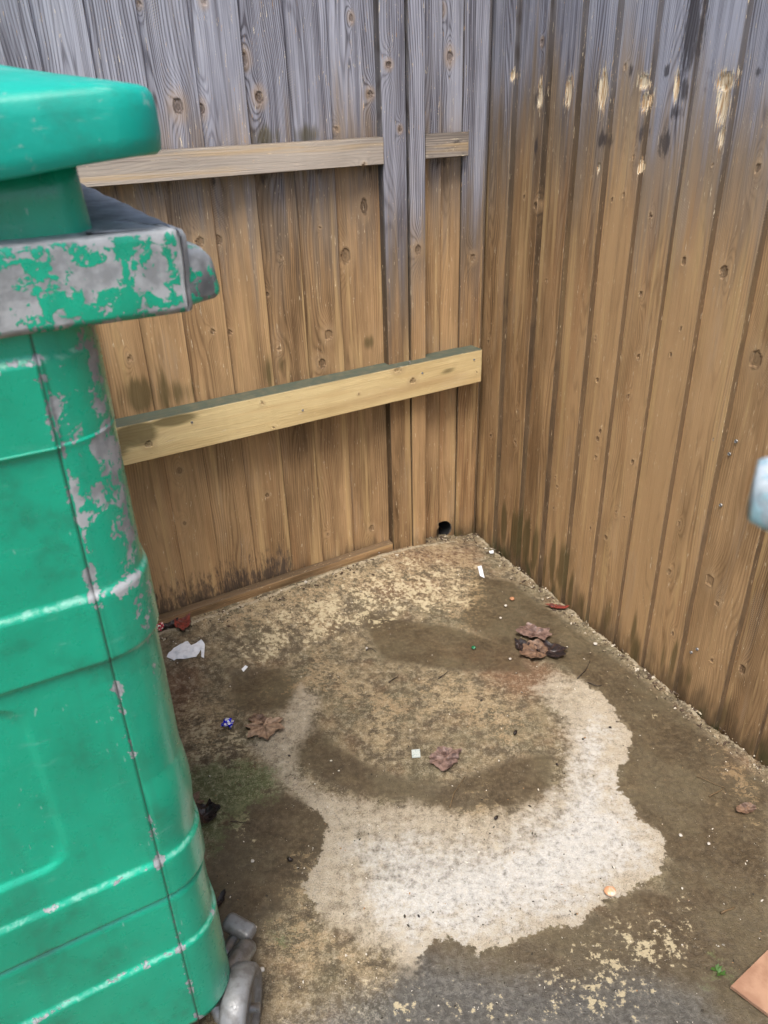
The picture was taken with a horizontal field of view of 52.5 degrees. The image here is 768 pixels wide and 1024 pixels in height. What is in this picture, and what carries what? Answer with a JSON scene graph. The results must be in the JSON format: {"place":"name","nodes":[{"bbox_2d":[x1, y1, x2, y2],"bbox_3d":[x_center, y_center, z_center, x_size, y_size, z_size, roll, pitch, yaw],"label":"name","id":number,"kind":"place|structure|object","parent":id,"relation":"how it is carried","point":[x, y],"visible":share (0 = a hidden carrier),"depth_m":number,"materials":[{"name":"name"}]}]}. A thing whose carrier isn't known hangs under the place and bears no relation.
{"place":"outdoors","nodes":[
{"label":"outdoors","id":0,"kind":"place"},
{"bbox_2d":[158,524,767,1023],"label":"ground","id":1,"kind":"structure","parent":0,"point":[312,672],"depth_m":1.74,"materials":[{"name":"concrete"}]},
{"bbox_2d":[0,65,262,1023],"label":"waste bin","id":2,"kind":"object","parent":1,"relation":"on","point":[108,909],"visible":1,"depth_m":0.86,"materials":[{"name":"green paint"}]},
{"bbox_2d":[157,622,163,630],"bbox_3d":[-0.652,0.333,2.257,0.029,0.024,0.032,-2,28,-1],"label":"sweet wrapper","id":3,"kind":"object","parent":1,"relation":"on","point":[160,626],"visible":0.61,"depth_m":2.25,"materials":[{"name":"red plastic"}]},
{"bbox_2d":[158,617,177,627],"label":"fallen leaf","id":4,"kind":"object","parent":1,"relation":"on","point":[169,624],"visible":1,"depth_m":2.28,"materials":[{"name":"black plant"}]},
{"bbox_2d":[174,613,190,629],"bbox_3d":[-0.592,0.316,2.287,0.048,0.017,0.092,-6,29,-9],"label":"fallen leaf","id":5,"kind":"object","parent":1,"relation":"on","point":[183,623],"visible":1,"depth_m":2.28,"materials":[{"name":"red plant"}]},
{"bbox_2d":[167,640,204,659],"bbox_3d":[-0.561,0.393,2.208,0.105,0.020,0.066,-7,29,-10],"label":"torn paper","id":6,"kind":"object","parent":1,"relation":"on","point":[185,649],"visible":1,"depth_m":2.21,"materials":[{"name":"white paper"}]},
{"bbox_2d":[193,791,203,803],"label":"fallen leaf","id":7,"kind":"object","parent":1,"relation":"on","point":[196,795],"visible":0.08,"depth_m":1.78,"materials":[{"name":"brown plant"}]},
{"bbox_2d":[196,798,220,822],"bbox_3d":[-0.398,0.670,1.739,0.065,0.020,0.072,-17,32,-26],"label":"fallen leaf","id":8,"kind":"object","parent":1,"relation":"on","point":[208,811],"visible":0.78,"depth_m":1.75,"materials":[{"name":"brown plant"}]},
{"bbox_2d":[217,889,225,906],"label":"fallen leaf","id":9,"kind":"object","parent":1,"relation":"on","point":[221,898],"visible":0.87,"depth_m":1.56,"materials":[{"name":"brown plant"}]},
{"bbox_2d":[221,718,233,728],"bbox_3d":[-0.398,0.538,1.985,0.029,0.023,0.036,1,29,5],"label":"foil wrapper","id":10,"kind":"object","parent":1,"relation":"on","point":[228,722],"visible":1,"depth_m":1.98,"materials":[{"name":"blue metal"}]},
{"bbox_2d":[0,0,488,623],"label":"wooden fence","id":11,"kind":"object","parent":1,"relation":"on","point":[294,400],"visible":0.81,"depth_m":2.10,"materials":[{"name":"brown wood"}]},
{"bbox_2d":[248,713,267,724],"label":"fallen leaf","id":12,"kind":"object","parent":1,"relation":"on","point":[254,717],"visible":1,"depth_m":2.00,"materials":[{"name":"brown plant"}]},
{"bbox_2d":[245,710,284,739],"bbox_3d":[-0.299,0.542,1.977,0.106,0.013,0.103,7,29,15],"label":"fallen leaf","id":13,"kind":"object","parent":1,"relation":"on","point":[265,730],"visible":1,"depth_m":1.97,"materials":[{"name":"brown plant"}]},
{"bbox_2d":[412,749,419,757],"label":"paper square","id":14,"kind":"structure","parent":1,"relation":"on","point":[415,753],"depth_m":1.89,"materials":[{"name":"white paper"}]},
{"bbox_2d":[429,746,461,770],"bbox_3d":[0.149,0.587,1.872,0.085,0.010,0.066,-25,36,-36],"label":"fallen leaf","id":15,"kind":"object","parent":1,"relation":"on","point":[443,758],"visible":1,"depth_m":1.87,"materials":[{"name":"brown plant"}]},
{"bbox_2d":[449,777,464,806],"bbox_3d":[0.167,0.639,1.786,0.008,0.005,0.100,11,31,23],"label":"twig","id":16,"kind":"object","parent":1,"relation":"on","point":[454,792],"visible":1,"depth_m":1.78,"materials":[{"name":"brown wood"}]},
{"bbox_2d":[158,533,767,782],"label":"debris","id":17,"kind":"object","parent":1,"relation":"on","point":[622,656],"visible":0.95,"depth_m":2.33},
{"bbox_2d":[170,562,764,1023],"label":"grit","id":18,"kind":"object","parent":1,"relation":"on","point":[478,852],"visible":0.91,"depth_m":1.60,"materials":[{"name":"white gravel"}]},
{"bbox_2d":[478,566,483,577],"bbox_3d":[0.321,0.197,2.582,0.014,0.006,0.070,-2,28,-1],"label":"white scrap","id":19,"kind":"object","parent":1,"relation":"on","point":[480,569],"visible":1,"depth_m":2.58,"materials":[{"name":"paper"}]},
{"bbox_2d":[515,638,529,650],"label":"fallen leaf","id":20,"kind":"object","parent":1,"relation":"on","point":[519,643],"visible":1,"depth_m":2.24,"materials":[{"name":"brown plant"}]},
{"bbox_2d":[519,639,547,657],"bbox_3d":[0.427,0.388,2.209,0.076,0.024,0.098,14,32,26],"label":"fallen leaf","id":21,"kind":"object","parent":1,"relation":"on","point":[530,651],"visible":1,"depth_m":2.22,"materials":[{"name":"brown plant"}]},
{"bbox_2d":[516,622,551,639],"bbox_3d":[0.442,0.350,2.281,0.100,0.022,0.070,14,32,26],"label":"fallen leaf","id":22,"kind":"object","parent":1,"relation":"on","point":[529,630],"visible":1,"depth_m":2.29,"materials":[{"name":"brown plant"}]},
{"bbox_2d":[534,640,568,657],"bbox_3d":[0.476,0.389,2.216,0.097,0.017,0.065,20,35,34],"label":"fallen leaf","id":23,"kind":"object","parent":1,"relation":"on","point":[555,650],"visible":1,"depth_m":2.21,"materials":[{"name":"plant"}]},
{"bbox_2d":[546,603,569,608],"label":"fallen leaf","id":24,"kind":"object","parent":1,"relation":"on","point":[559,606],"visible":1,"depth_m":2.40,"materials":[{"name":"red plant"}]},
{"bbox_2d":[604,886,615,896],"bbox_3d":[0.450,0.754,1.550,0.025,0.014,0.022,-2,28,0],"label":"shell","id":25,"kind":"object","parent":1,"relation":"on","point":[610,891],"visible":1,"depth_m":1.54},
{"bbox_2d":[472,0,767,765],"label":"wooden fence","id":26,"kind":"object","parent":1,"relation":"on","point":[621,435],"visible":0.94,"depth_m":1.89,"materials":[{"name":"brown wood"}]},
{"bbox_2d":[711,964,726,975],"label":"weed","id":27,"kind":"object","parent":1,"relation":"on","point":[718,969],"visible":1,"depth_m":1.41,"materials":[{"name":"green plant"}]},
{"bbox_2d":[720,907,734,913],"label":"twig","id":28,"kind":"object","parent":1,"relation":"on","point":[723,911],"visible":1,"depth_m":1.51,"materials":[{"name":"brown wood"}]},
{"bbox_2d":[736,802,756,813],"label":"fallen leaf","id":29,"kind":"object","parent":1,"relation":"on","point":[746,807],"visible":1,"depth_m":1.72,"materials":[{"name":"brown plant"}]},
{"bbox_2d":[730,950,767,1015],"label":"cardboard","id":30,"kind":"object","parent":1,"relation":"on","point":[750,985],"visible":1,"depth_m":1.38,"materials":[{"name":"brown cardboard"}]},
{"bbox_2d":[747,457,767,531],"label":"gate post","id":31,"kind":"object","parent":1,"relation":"on","point":[757,509],"visible":1,"depth_m":0.36,"materials":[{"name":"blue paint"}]}
]}

